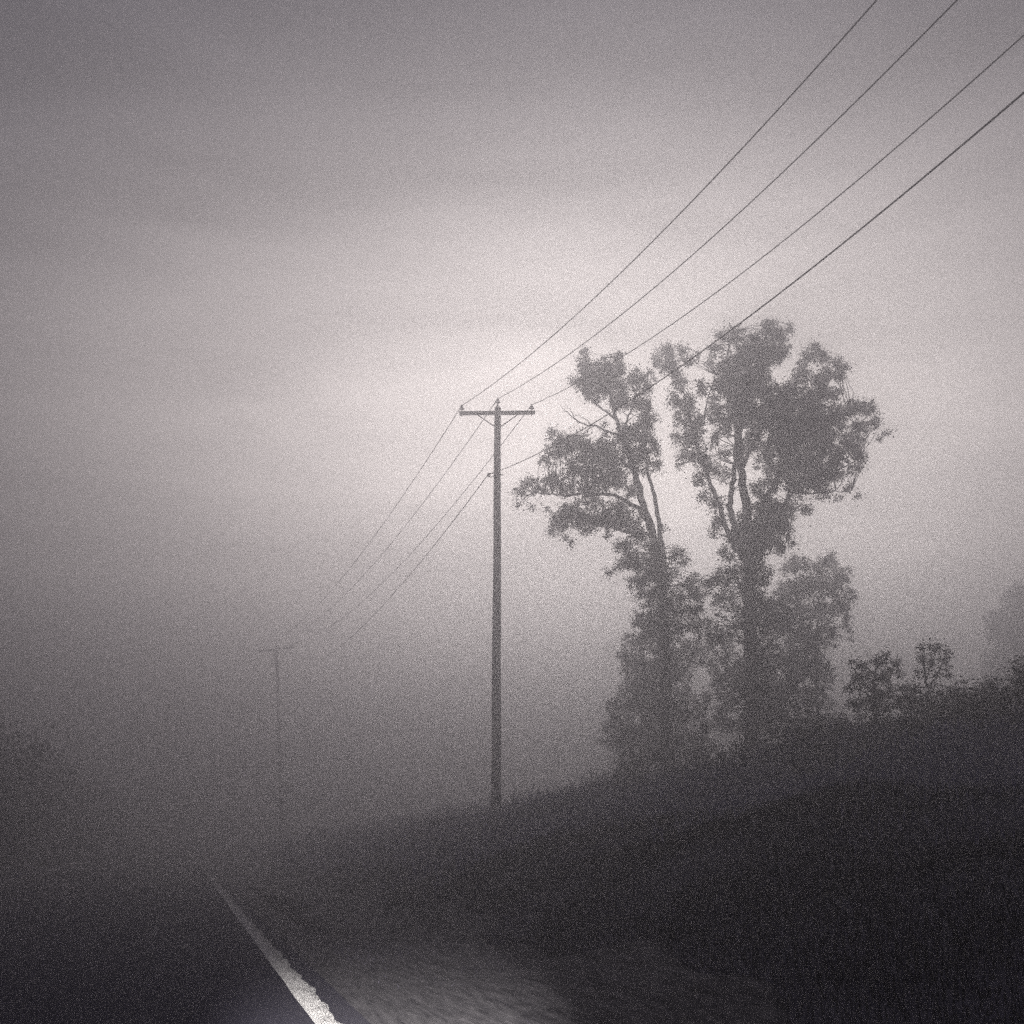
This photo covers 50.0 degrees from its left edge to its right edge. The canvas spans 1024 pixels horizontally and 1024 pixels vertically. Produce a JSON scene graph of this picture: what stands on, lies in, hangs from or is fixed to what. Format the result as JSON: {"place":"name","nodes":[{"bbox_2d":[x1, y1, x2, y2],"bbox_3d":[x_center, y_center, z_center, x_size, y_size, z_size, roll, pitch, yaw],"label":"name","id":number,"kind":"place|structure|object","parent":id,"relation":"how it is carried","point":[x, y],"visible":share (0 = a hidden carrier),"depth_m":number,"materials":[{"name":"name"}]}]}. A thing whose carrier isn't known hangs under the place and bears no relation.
{"place":"outdoors","nodes":[
{"label":"outdoors","id":0,"kind":"place"},
{"bbox_2d":[0,847,369,1023],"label":"road","id":1,"kind":"structure","parent":0,"point":[159,936],"depth_m":13.03,"materials":[{"name":"grey asphalt"}]},
{"bbox_2d":[188,850,341,1023],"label":"edge line","id":2,"kind":"object","parent":1,"relation":"on","point":[315,1007],"visible":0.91,"depth_m":11.25,"materials":[{"name":"paint"}]},
{"bbox_2d":[0,707,1023,1023],"bbox_3d":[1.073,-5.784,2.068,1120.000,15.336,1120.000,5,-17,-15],"label":"ground","id":3,"kind":"structure","parent":0,"point":[224,853],"depth_m":9.87,"materials":[{"name":"black plant"}]},
{"bbox_2d":[0,864,53,881],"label":"verge grass","id":4,"kind":"structure","parent":3,"relation":"on","point":[12,874],"depth_m":44.89,"materials":[{"name":"plant"}]},
{"bbox_2d":[0,690,143,872],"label":"wood","id":5,"kind":"object","parent":3,"relation":"on","point":[46,815],"visible":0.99,"depth_m":58.01,"materials":[{"name":"black plant"}]},
{"bbox_2d":[258,642,292,837],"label":"utility pole","id":6,"kind":"object","parent":3,"relation":"on","point":[280,788],"visible":0.98,"depth_m":72.26,"materials":[{"name":"wood"}]},
{"bbox_2d":[459,398,534,815],"bbox_3d":[-0.461,3.593,31.682,2.319,14.836,0.401,1,-17,-3],"label":"utility pole","id":7,"kind":"object","parent":3,"relation":"on","point":[497,412],"visible":0.95,"depth_m":31.89,"materials":[{"name":"grey wood"}]},
{"bbox_2d":[196,0,876,723],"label":"power line","id":8,"kind":"object","parent":7,"relation":"attached to","point":[624,268],"visible":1,"depth_m":20.33,"materials":[{"name":"black metal"}]},
{"bbox_2d":[209,0,957,719],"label":"power line","id":9,"kind":"object","parent":7,"relation":"attached to","point":[685,260],"visible":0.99,"depth_m":20.81,"materials":[{"name":"black metal"}]},
{"bbox_2d":[206,92,1023,744],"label":"power line","id":10,"kind":"object","parent":7,"relation":"attached to","point":[724,334],"visible":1,"depth_m":18.28,"materials":[{"name":"black metal"}]},
{"bbox_2d":[221,34,1023,720],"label":"power line","id":11,"kind":"object","parent":7,"relation":"attached to","point":[747,268],"visible":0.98,"depth_m":20.71,"materials":[{"name":"black metal"}]},
{"bbox_2d":[210,859,789,1023],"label":"gravel shoulder","id":12,"kind":"object","parent":3,"relation":"on","point":[578,986],"visible":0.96,"depth_m":9.87},
{"bbox_2d":[508,342,706,774],"bbox_3d":[3.262,1.508,36.900,6.939,15.754,3.969,0,-17,0],"label":"broadleaf tree","id":13,"kind":"object","parent":3,"relation":"on","point":[613,517],"visible":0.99,"depth_m":37.49,"materials":[{"name":"grey plant"}]},
{"bbox_2d":[247,706,971,896],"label":"tall weeds","id":14,"kind":"object","parent":3,"relation":"on","point":[271,849],"visible":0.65,"depth_m":25.53,"materials":[{"name":"black plant"}]},
{"bbox_2d":[275,694,1023,902],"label":"bank grass","id":15,"kind":"structure","parent":3,"relation":"on","point":[803,781],"depth_m":17.62,"materials":[{"name":"plant"}]},
{"bbox_2d":[596,622,722,774],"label":"shrub","id":16,"kind":"object","parent":3,"relation":"on","point":[647,700],"visible":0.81,"depth_m":43.30,"materials":[{"name":"grey plant"}]},
{"bbox_2d":[673,635,837,742],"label":"shrub","id":17,"kind":"object","parent":3,"relation":"on","point":[796,680],"visible":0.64,"depth_m":43.08,"materials":[{"name":"grey plant"}]},
{"bbox_2d":[644,315,897,753],"bbox_3d":[9.323,0.769,38.072,8.841,16.778,5.749,0,-17,0],"label":"broadleaf tree","id":18,"kind":"object","parent":3,"relation":"on","point":[787,428],"visible":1,"depth_m":38.39,"materials":[{"name":"grey plant"}]},
{"bbox_2d":[536,659,1023,794],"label":"brush","id":19,"kind":"object","parent":3,"relation":"on","point":[972,707],"visible":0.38,"depth_m":20.80,"materials":[{"name":"black plant"}]},
{"bbox_2d":[757,545,862,716],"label":"round tree","id":20,"kind":"object","parent":3,"relation":"on","point":[804,636],"visible":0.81,"depth_m":44.69,"materials":[{"name":"grey plant"}]},
{"bbox_2d":[815,704,867,730],"bbox_3d":[7.929,5.410,26.506,1.720,1.558,1.283,2,-17,-7],"label":"bush","id":21,"kind":"object","parent":3,"relation":"on","point":[841,718],"visible":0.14,"depth_m":26.72,"materials":[{"name":"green plant"}]},
{"bbox_2d":[838,646,909,721],"bbox_3d":[8.184,4.132,24.434,1.860,2.244,1.593,0,-17,0],"label":"sapling","id":22,"kind":"object","parent":3,"relation":"on","point":[865,684],"visible":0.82,"depth_m":24.31,"materials":[{"name":"grey plant"}]},
{"bbox_2d":[894,637,957,716],"bbox_3d":[8.856,3.737,23.521,1.592,2.242,1.711,0,-17,0],"label":"sapling","id":23,"kind":"object","parent":3,"relation":"on","point":[923,658],"visible":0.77,"depth_m":23.42,"materials":[{"name":"grey plant"}]},
{"bbox_2d":[930,680,986,720],"bbox_3d":[8.898,3.978,21.740,1.097,1.386,1.170,6,-18,-19],"label":"bush","id":24,"kind":"object","parent":3,"relation":"on","point":[956,693],"visible":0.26,"depth_m":21.83,"materials":[{"name":"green plant"}]},
{"bbox_2d":[959,662,1019,713],"bbox_3d":[9.205,3.492,20.803,1.159,1.366,1.570,14,-22,-40],"label":"bush","id":25,"kind":"object","parent":3,"relation":"on","point":[989,686],"visible":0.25,"depth_m":20.93,"materials":[{"name":"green plant"}]},
{"bbox_2d":[970,577,1023,706],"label":"broadleaf tree","id":26,"kind":"object","parent":3,"relation":"on","point":[1011,638],"visible":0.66,"depth_m":74.74,"materials":[{"name":"grey plant"}]},
{"bbox_2d":[1003,648,1023,704],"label":"bush","id":27,"kind":"object","parent":3,"relation":"on","point":[1018,674],"visible":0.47,"depth_m":19.92,"materials":[{"name":"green plant"}]},
{"bbox_2d":[0,0,1023,846],"label":"sky","id":28,"kind":"structure","parent":0,"point":[259,258],"materials":[{"name":"grey"}]}
]}

